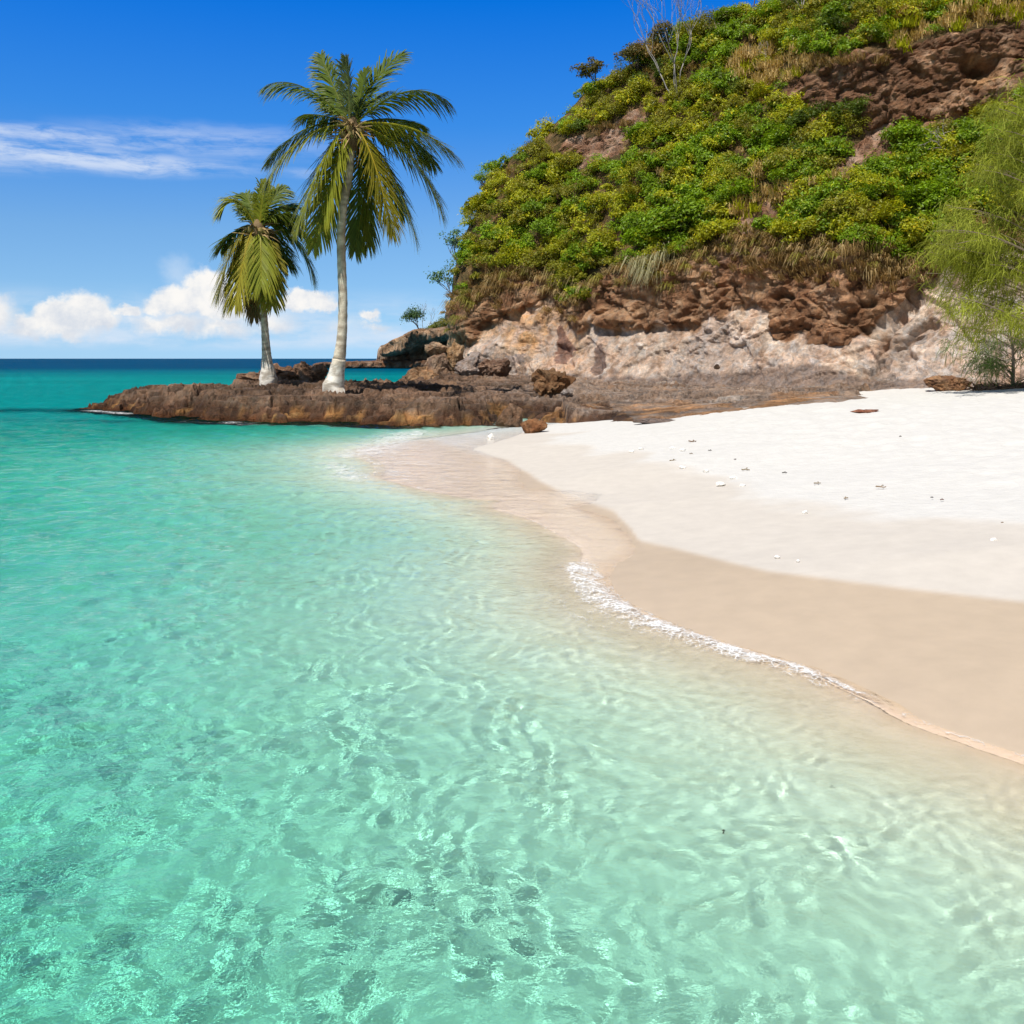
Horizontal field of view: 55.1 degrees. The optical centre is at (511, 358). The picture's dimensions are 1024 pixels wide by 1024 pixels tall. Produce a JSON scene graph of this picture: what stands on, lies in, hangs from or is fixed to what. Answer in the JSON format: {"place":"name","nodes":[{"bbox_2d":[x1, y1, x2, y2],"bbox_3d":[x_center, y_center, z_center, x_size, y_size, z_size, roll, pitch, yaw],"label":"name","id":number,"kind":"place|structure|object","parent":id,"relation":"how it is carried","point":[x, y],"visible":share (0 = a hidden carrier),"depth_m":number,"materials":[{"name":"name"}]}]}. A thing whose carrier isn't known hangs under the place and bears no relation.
{"place":"outdoors","nodes":[
{"label":"outdoors","id":0,"kind":"place"},
{"bbox_2d":[312,325,448,367],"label":"headland","id":1,"kind":"structure","parent":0,"point":[406,350],"depth_m":178.92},
{"bbox_2d":[399,304,426,328],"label":"ledge tree","id":2,"kind":"object","parent":1,"relation":"on","point":[415,314],"visible":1,"depth_m":186.22,"materials":[{"name":"green plant"}]},
{"bbox_2d":[423,313,447,328],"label":"shrub","id":3,"kind":"object","parent":1,"relation":"on","point":[437,324],"visible":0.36,"depth_m":182.23,"materials":[{"name":"green plant"}]},
{"bbox_2d":[0,0,762,358],"label":"sky","id":4,"kind":"structure","parent":0,"point":[123,123],"materials":[{"name":"blue"}]},
{"bbox_2d":[80,368,872,429],"bbox_3d":[-1.275,4.063,37.480,32.450,7.275,30.960,0,0,0],"label":"rock shelf","id":5,"kind":"object","parent":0,"point":[445,397],"visible":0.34,"depth_m":29.92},
{"bbox_2d":[236,372,259,380],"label":"boulder","id":6,"kind":"object","parent":5,"relation":"on","point":[250,376],"visible":0.41,"depth_m":35.88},
{"bbox_2d":[209,177,318,385],"bbox_3d":[-8.390,-2.467,33.035,4.056,7.155,2.793,0,0,0],"label":"palm tree","id":7,"kind":"object","parent":5,"relation":"on","point":[255,274],"visible":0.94,"depth_m":32.74,"materials":[{"name":"green plant"}]},
{"bbox_2d":[258,363,297,379],"bbox_3d":[-8.721,0.594,36.502,1.590,0.843,1.181,0,0,0],"label":"boulder","id":8,"kind":"object","parent":5,"relation":"on","point":[288,372],"visible":0.49,"depth_m":36.25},
{"bbox_2d":[293,361,328,381],"bbox_3d":[-7.641,0.663,36.832,1.338,1.139,1.200,0,0,-23],"label":"boulder","id":9,"kind":"object","parent":5,"relation":"on","point":[304,370],"visible":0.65,"depth_m":36.49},
{"bbox_2d":[255,49,463,393],"bbox_3d":[-4.647,-4.275,30.173,6.579,11.024,3.664,0,0,0],"label":"palm tree","id":10,"kind":"object","parent":5,"relation":"on","point":[370,165],"visible":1,"depth_m":29.90,"materials":[{"name":"green plant"}]},
{"bbox_2d":[405,366,438,380],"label":"boulder","id":11,"kind":"object","parent":5,"relation":"on","point":[414,373],"visible":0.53,"depth_m":41.12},
{"bbox_2d":[424,353,450,372],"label":"boulder","id":12,"kind":"object","parent":5,"relation":"on","point":[438,363],"visible":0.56,"depth_m":43.69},
{"bbox_2d":[424,342,448,355],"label":"boulder","id":13,"kind":"object","parent":12,"relation":"on","point":[434,348],"visible":0.84,"depth_m":44.64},
{"bbox_2d":[446,341,464,372],"bbox_3d":[-2.598,-0.049,44.540,0.915,1.500,0.714,0,0,0],"label":"boulder","id":14,"kind":"object","parent":5,"relation":"on","point":[455,351],"visible":0.78,"depth_m":44.40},
{"bbox_2d":[454,351,489,375],"bbox_3d":[-1.502,0.368,43.652,2.186,1.371,1.482,0,0,0],"label":"boulder","id":15,"kind":"object","parent":5,"relation":"on","point":[467,366],"visible":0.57,"depth_m":43.10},
{"bbox_2d":[478,358,511,376],"bbox_3d":[-0.734,0.481,42.565,1.496,0.990,1.029,0,0,0],"label":"boulder","id":16,"kind":"object","parent":5,"relation":"on","point":[499,367],"visible":0.78,"depth_m":42.30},
{"bbox_2d":[531,367,575,396],"bbox_3d":[1.283,0.810,31.615,1.327,1.031,0.993,0,0,39],"label":"boulder","id":17,"kind":"object","parent":5,"relation":"on","point":[552,381],"visible":0.91,"depth_m":31.38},
{"bbox_2d":[0,359,1023,1023],"bbox_3d":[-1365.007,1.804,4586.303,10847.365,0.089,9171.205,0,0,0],"label":"sea","id":18,"kind":"structure","parent":0,"point":[310,723],"depth_m":4.19,"materials":[{"name":"liquid"}]},
{"bbox_2d":[363,432,982,742],"bbox_3d":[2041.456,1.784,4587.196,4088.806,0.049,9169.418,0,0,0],"label":"foam","id":19,"kind":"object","parent":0,"point":[630,607],"depth_m":11.54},
{"bbox_2d":[363,388,1023,763],"bbox_3d":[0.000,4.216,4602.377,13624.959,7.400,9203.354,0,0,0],"label":"beach","id":20,"kind":"structure","parent":0,"point":[902,591],"depth_m":9.63,"materials":[{"name":"sand"}]},
{"bbox_2d":[496,403,523,427],"bbox_3d":[-0.049,1.575,26.012,0.722,0.781,0.548,0,0,38],"label":"boulder","id":21,"kind":"object","parent":20,"relation":"on","point":[511,415],"visible":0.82,"depth_m":25.84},
{"bbox_2d":[520,418,547,432],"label":"boulder","id":22,"kind":"object","parent":20,"relation":"on","point":[534,425],"visible":0.85,"depth_m":23.20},
{"bbox_2d":[633,418,673,423],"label":"boulder","id":23,"kind":"object","parent":20,"relation":"on","point":[648,420],"visible":0.88,"depth_m":22.51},
{"bbox_2d":[850,409,877,412],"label":"boulder","id":24,"kind":"object","parent":20,"relation":"on","point":[865,410],"visible":0.87,"depth_m":19.42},
{"bbox_2d":[923,375,971,390],"bbox_3d":[12.715,0.792,28.584,1.419,0.614,1.126,0,0,0],"label":"boulder","id":25,"kind":"object","parent":20,"relation":"on","point":[945,383],"visible":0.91,"depth_m":28.17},
{"bbox_2d":[902,58,1023,359],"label":"casuarina tree","id":26,"kind":"object","parent":20,"relation":"on","point":[980,265],"visible":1,"depth_m":23.99,"materials":[{"name":"green plant"}]},
{"bbox_2d":[934,326,1023,387],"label":"casuarina sapling","id":27,"kind":"object","parent":20,"relation":"on","point":[988,362],"visible":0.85,"depth_m":27.29,"materials":[{"name":"green plant"}]},
{"bbox_2d":[966,378,1023,390],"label":"leaf litter","id":28,"kind":"object","parent":20,"relation":"on","point":[992,386],"visible":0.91,"depth_m":27.07,"materials":[{"name":"brown plant"}]},
{"bbox_2d":[445,0,1023,390],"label":"cliff","id":29,"kind":"structure","parent":0,"point":[745,329],"depth_m":39.05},
{"bbox_2d":[424,259,455,292],"bbox_3d":[-3.835,-4.325,52.601,1.829,2.000,1.528,0,0,0],"label":"cliff sapling","id":30,"kind":"object","parent":29,"relation":"on","point":[444,278],"visible":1,"depth_m":52.45,"materials":[{"name":"green plant"}]},
{"bbox_2d":[437,226,463,258],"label":"cliff sapling","id":31,"kind":"object","parent":29,"relation":"on","point":[451,241],"visible":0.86,"depth_m":53.56,"materials":[{"name":"green plant"}]},
{"bbox_2d":[457,192,489,214],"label":"shrub","id":32,"kind":"object","parent":29,"relation":"on","point":[474,203],"visible":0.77,"depth_m":53.76,"materials":[{"name":"green plant"}]},
{"bbox_2d":[468,242,488,254],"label":"shrub","id":33,"kind":"object","parent":29,"relation":"on","point":[479,246],"visible":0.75,"depth_m":50.71,"materials":[{"name":"green plant"}]},
{"bbox_2d":[494,239,526,263],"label":"shrub","id":34,"kind":"object","parent":29,"relation":"on","point":[508,250],"visible":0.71,"depth_m":48.85,"materials":[{"name":"green plant"}]},
{"bbox_2d":[502,184,524,199],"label":"shrub","id":35,"kind":"object","parent":29,"relation":"on","point":[511,192],"visible":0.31,"depth_m":51.43,"materials":[{"name":"green plant"}]},
{"bbox_2d":[501,223,529,236],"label":"shrub","id":36,"kind":"object","parent":29,"relation":"on","point":[520,229],"visible":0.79,"depth_m":49.82,"materials":[{"name":"green plant"}]},
{"bbox_2d":[511,243,558,269],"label":"shrub","id":37,"kind":"object","parent":29,"relation":"on","point":[529,258],"visible":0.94,"depth_m":47.98,"materials":[{"name":"green plant"}]},
{"bbox_2d":[520,133,550,157],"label":"shrub","id":38,"kind":"object","parent":29,"relation":"on","point":[535,147],"visible":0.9,"depth_m":52.93,"materials":[{"name":"green plant"}]},
{"bbox_2d":[521,165,550,181],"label":"shrub","id":39,"kind":"object","parent":29,"relation":"on","point":[537,169],"visible":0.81,"depth_m":51.60,"materials":[{"name":"green plant"}]},
{"bbox_2d":[526,212,560,235],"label":"shrub","id":40,"kind":"object","parent":29,"relation":"on","point":[545,224],"visible":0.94,"depth_m":48.55,"materials":[{"name":"green plant"}]},
{"bbox_2d":[549,181,573,198],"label":"shrub","id":41,"kind":"object","parent":29,"relation":"on","point":[560,191],"visible":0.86,"depth_m":49.62,"materials":[{"name":"green plant"}]},
{"bbox_2d":[556,117,577,137],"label":"shrub","id":42,"kind":"object","parent":29,"relation":"on","point":[563,128],"visible":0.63,"depth_m":52.33,"materials":[{"name":"green plant"}]},
{"bbox_2d":[550,148,584,170],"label":"shrub","id":43,"kind":"object","parent":29,"relation":"on","point":[573,159],"visible":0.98,"depth_m":50.62,"materials":[{"name":"green plant"}]},
{"bbox_2d":[547,257,587,287],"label":"shrub","id":44,"kind":"object","parent":29,"relation":"on","point":[574,270],"visible":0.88,"depth_m":46.27,"materials":[{"name":"green plant"}]},
{"bbox_2d":[560,236,585,260],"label":"shrub","id":45,"kind":"object","parent":29,"relation":"on","point":[573,245],"visible":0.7,"depth_m":46.48,"materials":[{"name":"green plant"}]},
{"bbox_2d":[570,56,608,80],"bbox_3d":[4.247,-15.208,52.425,1.712,1.778,2.332,0,0,-27],"label":"windswept tree","id":46,"kind":"object","parent":29,"relation":"on","point":[586,70],"visible":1,"depth_m":52.39,"materials":[{"name":"green plant"}]},
{"bbox_2d":[579,85,603,99],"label":"shrub","id":47,"kind":"object","parent":29,"relation":"on","point":[588,92],"visible":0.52,"depth_m":53.11,"materials":[{"name":"green plant"}]},
{"bbox_2d":[580,190,611,208],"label":"shrub","id":48,"kind":"object","parent":29,"relation":"on","point":[591,195],"visible":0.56,"depth_m":46.87,"materials":[{"name":"green plant"}]},
{"bbox_2d":[584,225,622,250],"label":"shrub","id":49,"kind":"object","parent":29,"relation":"on","point":[598,237],"visible":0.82,"depth_m":44.61,"materials":[{"name":"green plant"}]},
{"bbox_2d":[600,98,631,116],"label":"shrub","id":50,"kind":"object","parent":29,"relation":"on","point":[614,107],"visible":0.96,"depth_m":49.19,"materials":[{"name":"green plant"}]},
{"bbox_2d":[601,63,633,86],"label":"shrub","id":51,"kind":"object","parent":29,"relation":"on","point":[617,75],"visible":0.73,"depth_m":50.47,"materials":[{"name":"green plant"}]},
{"bbox_2d":[613,179,645,201],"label":"shrub","id":52,"kind":"object","parent":29,"relation":"on","point":[631,188],"visible":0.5,"depth_m":44.98,"materials":[{"name":"green plant"}]},
{"bbox_2d":[613,42,647,74],"bbox_3d":[6.127,-15.334,50.443,2.050,2.058,1.645,0,0,0],"label":"crest tree","id":53,"kind":"object","parent":29,"relation":"on","point":[628,52],"visible":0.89,"depth_m":50.19,"materials":[{"name":"green plant"}]},
{"bbox_2d":[622,207,647,228],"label":"shrub","id":54,"kind":"object","parent":29,"relation":"on","point":[631,219],"visible":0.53,"depth_m":43.41,"materials":[{"name":"green plant"}]},
{"bbox_2d":[620,117,654,138],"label":"shrub","id":55,"kind":"object","parent":29,"relation":"on","point":[633,128],"visible":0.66,"depth_m":47.03,"materials":[{"name":"green plant"}]},
{"bbox_2d":[626,52,656,64],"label":"shrub","id":56,"kind":"object","parent":29,"relation":"on","point":[641,61],"visible":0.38,"depth_m":50.99,"materials":[{"name":"green plant"}]},
{"bbox_2d":[618,221,664,248],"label":"shrub","id":57,"kind":"object","parent":29,"relation":"on","point":[629,234],"visible":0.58,"depth_m":42.97,"materials":[{"name":"green plant"}]},
{"bbox_2d":[628,34,668,62],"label":"shrub","id":58,"kind":"object","parent":29,"relation":"on","point":[655,45],"visible":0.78,"depth_m":50.05,"materials":[{"name":"green plant"}]},
{"bbox_2d":[643,19,675,58],"bbox_3d":[8.101,-16.283,50.489,3.439,2.150,1.762,0,0,-34],"label":"crest tree","id":59,"kind":"object","parent":29,"relation":"on","point":[667,25],"visible":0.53,"depth_m":50.04,"materials":[{"name":"green plant"}]},
{"bbox_2d":[625,0,700,100],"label":"bare tree","id":60,"kind":"object","parent":29,"relation":"on","point":[673,60],"visible":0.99,"depth_m":47.12,"materials":[{"name":"grey plant"}]},
{"bbox_2d":[649,110,677,125],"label":"shrub","id":61,"kind":"object","parent":29,"relation":"on","point":[663,119],"visible":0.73,"depth_m":46.58,"materials":[{"name":"green plant"}]},
{"bbox_2d":[664,238,685,257],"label":"shrub","id":62,"kind":"object","parent":29,"relation":"on","point":[669,248],"visible":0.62,"depth_m":41.20,"materials":[{"name":"green plant"}]},
{"bbox_2d":[636,191,714,235],"bbox_3d":[7.051,-6.163,42.111,3.515,1.917,3.272,0,0,2],"label":"shrub","id":63,"kind":"object","parent":29,"relation":"on","point":[651,221],"visible":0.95,"depth_m":41.58,"materials":[{"name":"green plant"}]},
{"bbox_2d":[666,32,702,53],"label":"shrub","id":64,"kind":"object","parent":29,"relation":"on","point":[682,46],"visible":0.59,"depth_m":48.95,"materials":[{"name":"green plant"}]},
{"bbox_2d":[670,174,703,187],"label":"shrub","id":65,"kind":"object","parent":29,"relation":"on","point":[680,177],"visible":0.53,"depth_m":43.01,"materials":[{"name":"green plant"}]},
{"bbox_2d":[678,84,706,102],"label":"shrub","id":66,"kind":"object","parent":29,"relation":"on","point":[688,97],"visible":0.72,"depth_m":46.08,"materials":[{"name":"green plant"}]},
{"bbox_2d":[677,15,716,38],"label":"shrub","id":67,"kind":"object","parent":29,"relation":"on","point":[690,24],"visible":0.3,"depth_m":48.68,"materials":[{"name":"green plant"}]},
{"bbox_2d":[686,61,733,86],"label":"shrub","id":68,"kind":"object","parent":29,"relation":"on","point":[704,77],"visible":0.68,"depth_m":45.73,"materials":[{"name":"green plant"}]},
{"bbox_2d":[694,216,741,242],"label":"shrub","id":69,"kind":"object","parent":29,"relation":"on","point":[707,231],"visible":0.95,"depth_m":39.83,"materials":[{"name":"green plant"}]},
{"bbox_2d":[697,6,741,36],"bbox_3d":[10.256,-16.468,48.622,2.436,2.035,2.075,0,0,0],"label":"crest tree","id":70,"kind":"object","parent":29,"relation":"on","point":[708,18],"visible":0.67,"depth_m":48.32,"materials":[{"name":"green plant"}]},
{"bbox_2d":[706,153,733,169],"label":"shrub","id":71,"kind":"object","parent":29,"relation":"on","point":[713,162],"visible":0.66,"depth_m":42.38,"materials":[{"name":"green plant"}]},
{"bbox_2d":[709,42,734,55],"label":"shrub","id":72,"kind":"object","parent":29,"relation":"on","point":[718,47],"visible":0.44,"depth_m":46.51,"materials":[{"name":"green plant"}]},
{"bbox_2d":[712,1,745,23],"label":"shrub","id":73,"kind":"object","parent":29,"relation":"on","point":[723,10],"visible":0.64,"depth_m":48.03,"materials":[{"name":"green plant"}]},
{"bbox_2d":[438,0,1023,333],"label":"dry grass","id":74,"kind":"structure","parent":29,"relation":"on","point":[1012,11],"depth_m":39.58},
{"bbox_2d":[714,99,752,113],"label":"shrub","id":75,"kind":"object","parent":29,"relation":"on","point":[719,109],"visible":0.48,"depth_m":43.89,"materials":[{"name":"green plant"}]},
{"bbox_2d":[708,175,761,203],"bbox_3d":[9.311,-6.893,40.506,2.410,1.366,1.760,0,0,12],"label":"shrub","id":76,"kind":"object","parent":29,"relation":"on","point":[740,188],"visible":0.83,"depth_m":40.19,"materials":[{"name":"green plant"}]},
{"bbox_2d":[447,0,1023,303],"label":"hillside scrub","id":77,"kind":"object","parent":29,"relation":"on","point":[702,144],"visible":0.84,"depth_m":43.25,"materials":[{"name":"green plant"}]},
{"bbox_2d":[748,80,774,102],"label":"shrub","id":78,"kind":"object","parent":29,"relation":"on","point":[758,94],"visible":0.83,"depth_m":43.29,"materials":[{"name":"green plant"}]},
{"bbox_2d":[752,51,773,64],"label":"shrub","id":79,"kind":"object","parent":29,"relation":"on","point":[762,57],"visible":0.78,"depth_m":44.59,"materials":[{"name":"green plant"}]},
{"bbox_2d":[750,0,787,22],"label":"shrub","id":80,"kind":"object","parent":29,"relation":"on","point":[762,11],"visible":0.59,"depth_m":46.42,"materials":[{"name":"green plant"}]},
{"bbox_2d":[759,117,798,148],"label":"shrub","id":81,"kind":"object","parent":29,"relation":"on","point":[780,135],"visible":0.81,"depth_m":40.60,"materials":[{"name":"green plant"}]},
{"bbox_2d":[764,215,797,240],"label":"shrub","id":82,"kind":"object","parent":29,"relation":"on","point":[777,227],"visible":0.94,"depth_m":37.30,"materials":[{"name":"green plant"}]},
{"bbox_2d":[765,161,799,185],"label":"shrub","id":83,"kind":"object","parent":29,"relation":"on","point":[779,172],"visible":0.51,"depth_m":39.09,"materials":[{"name":"green plant"}]},
{"bbox_2d":[785,92,813,111],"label":"shrub","id":84,"kind":"object","parent":29,"relation":"on","point":[799,102],"visible":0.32,"depth_m":41.51,"materials":[{"name":"green plant"}]},
{"bbox_2d":[784,99,829,128],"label":"shrub","id":85,"kind":"object","parent":29,"relation":"on","point":[800,116],"visible":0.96,"depth_m":40.14,"materials":[{"name":"green plant"}]},
{"bbox_2d":[791,134,825,154],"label":"shrub","id":86,"kind":"object","parent":29,"relation":"on","point":[804,145],"visible":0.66,"depth_m":38.92,"materials":[{"name":"green plant"}]},
{"bbox_2d":[803,4,824,17],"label":"shrub","id":87,"kind":"object","parent":29,"relation":"on","point":[813,13],"visible":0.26,"depth_m":43.30,"materials":[{"name":"green plant"}]},
{"bbox_2d":[807,210,850,231],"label":"shrub","id":88,"kind":"object","parent":29,"relation":"on","point":[828,217],"visible":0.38,"depth_m":35.98,"materials":[{"name":"green plant"}]},
{"bbox_2d":[815,12,853,32],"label":"shrub","id":89,"kind":"object","parent":29,"relation":"on","point":[831,21],"visible":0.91,"depth_m":41.06,"materials":[{"name":"green plant"}]},
{"bbox_2d":[823,93,875,124],"bbox_3d":[13.561,-9.934,39.397,2.070,1.247,1.984,0,0,29],"label":"shrub","id":90,"kind":"object","parent":29,"relation":"on","point":[852,104],"visible":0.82,"depth_m":38.95,"materials":[{"name":"green plant"}]},
{"bbox_2d":[847,179,883,200],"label":"shrub","id":91,"kind":"object","parent":29,"relation":"on","point":[867,189],"visible":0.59,"depth_m":35.97,"materials":[{"name":"green plant"}]},
{"bbox_2d":[844,18,896,44],"bbox_3d":[14.735,-13.210,39.768,2.364,1.258,1.738,15,4,15],"label":"shrub","id":92,"kind":"object","parent":29,"relation":"on","point":[881,33],"visible":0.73,"depth_m":39.42,"materials":[{"name":"green plant"}]},
{"bbox_2d":[854,148,910,177],"bbox_3d":[13.783,-7.283,37.029,2.476,1.317,1.821,-15,4,-14],"label":"shrub","id":93,"kind":"object","parent":29,"relation":"on","point":[895,164],"visible":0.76,"depth_m":36.72,"materials":[{"name":"green plant"}]},
{"bbox_2d":[859,196,912,224],"bbox_3d":[13.611,-5.213,35.530,1.931,1.150,2.254,0,-14,-30],"label":"shrub","id":94,"kind":"object","parent":29,"relation":"on","point":[890,206],"visible":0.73,"depth_m":34.99,"materials":[{"name":"green plant"}]},
{"bbox_2d":[878,115,927,142],"bbox_3d":[15.059,-8.727,37.769,2.073,1.428,1.923,0,0,35],"label":"shrub","id":95,"kind":"object","parent":29,"relation":"on","point":[901,127],"visible":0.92,"depth_m":37.32,"materials":[{"name":"green plant"}]},
{"bbox_2d":[891,0,927,20],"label":"shrub","id":96,"kind":"object","parent":29,"relation":"on","point":[901,9],"visible":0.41,"depth_m":39.80,"materials":[{"name":"green plant"}]},
{"bbox_2d":[888,137,932,155],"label":"shrub","id":97,"kind":"object","parent":29,"relation":"on","point":[916,144],"visible":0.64,"depth_m":37.12,"materials":[{"name":"green plant"}]},
{"bbox_2d":[897,214,943,240],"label":"shrub","id":98,"kind":"object","parent":29,"relation":"on","point":[911,226],"visible":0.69,"depth_m":34.04,"materials":[{"name":"green plant"}]},
{"bbox_2d":[898,159,944,185],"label":"shrub","id":99,"kind":"object","parent":29,"relation":"on","point":[918,178],"visible":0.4,"depth_m":36.35,"materials":[{"name":"green plant"}]},
{"bbox_2d":[891,169,961,208],"bbox_3d":[15.024,-5.925,35.410,3.149,1.489,2.316,18,-10,-35],"label":"shrub","id":100,"kind":"object","parent":29,"relation":"on","point":[910,195],"visible":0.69,"depth_m":34.99,"materials":[{"name":"green plant"}]},
{"bbox_2d":[918,119,955,149],"bbox_3d":[15.896,-8.215,36.568,1.525,1.438,0.995,0,0,27],"label":"bare tree","id":101,"kind":"object","parent":29,"relation":"on","point":[937,135],"visible":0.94,"depth_m":36.63,"materials":[{"name":"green plant"}]},
{"bbox_2d":[926,0,954,12],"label":"shrub","id":102,"kind":"object","parent":29,"relation":"on","point":[936,2],"visible":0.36,"depth_m":39.36,"materials":[{"name":"green plant"}]},
{"bbox_2d":[926,112,963,139],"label":"shrub","id":103,"kind":"object","parent":29,"relation":"on","point":[939,125],"visible":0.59,"depth_m":37.04,"materials":[{"name":"green plant"}]},
{"bbox_2d":[938,141,978,161],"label":"shrub","id":104,"kind":"object","parent":29,"relation":"on","point":[959,149],"visible":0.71,"depth_m":35.94,"materials":[{"name":"green plant"}]},
{"bbox_2d":[964,97,1007,120],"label":"shrub","id":105,"kind":"object","parent":29,"relation":"on","point":[974,111],"visible":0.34,"depth_m":36.94,"materials":[{"name":"green plant"}]},
{"bbox_2d":[962,120,1011,145],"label":"shrub","id":106,"kind":"object","parent":29,"relation":"on","point":[972,139],"visible":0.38,"depth_m":35.65,"materials":[{"name":"green plant"}]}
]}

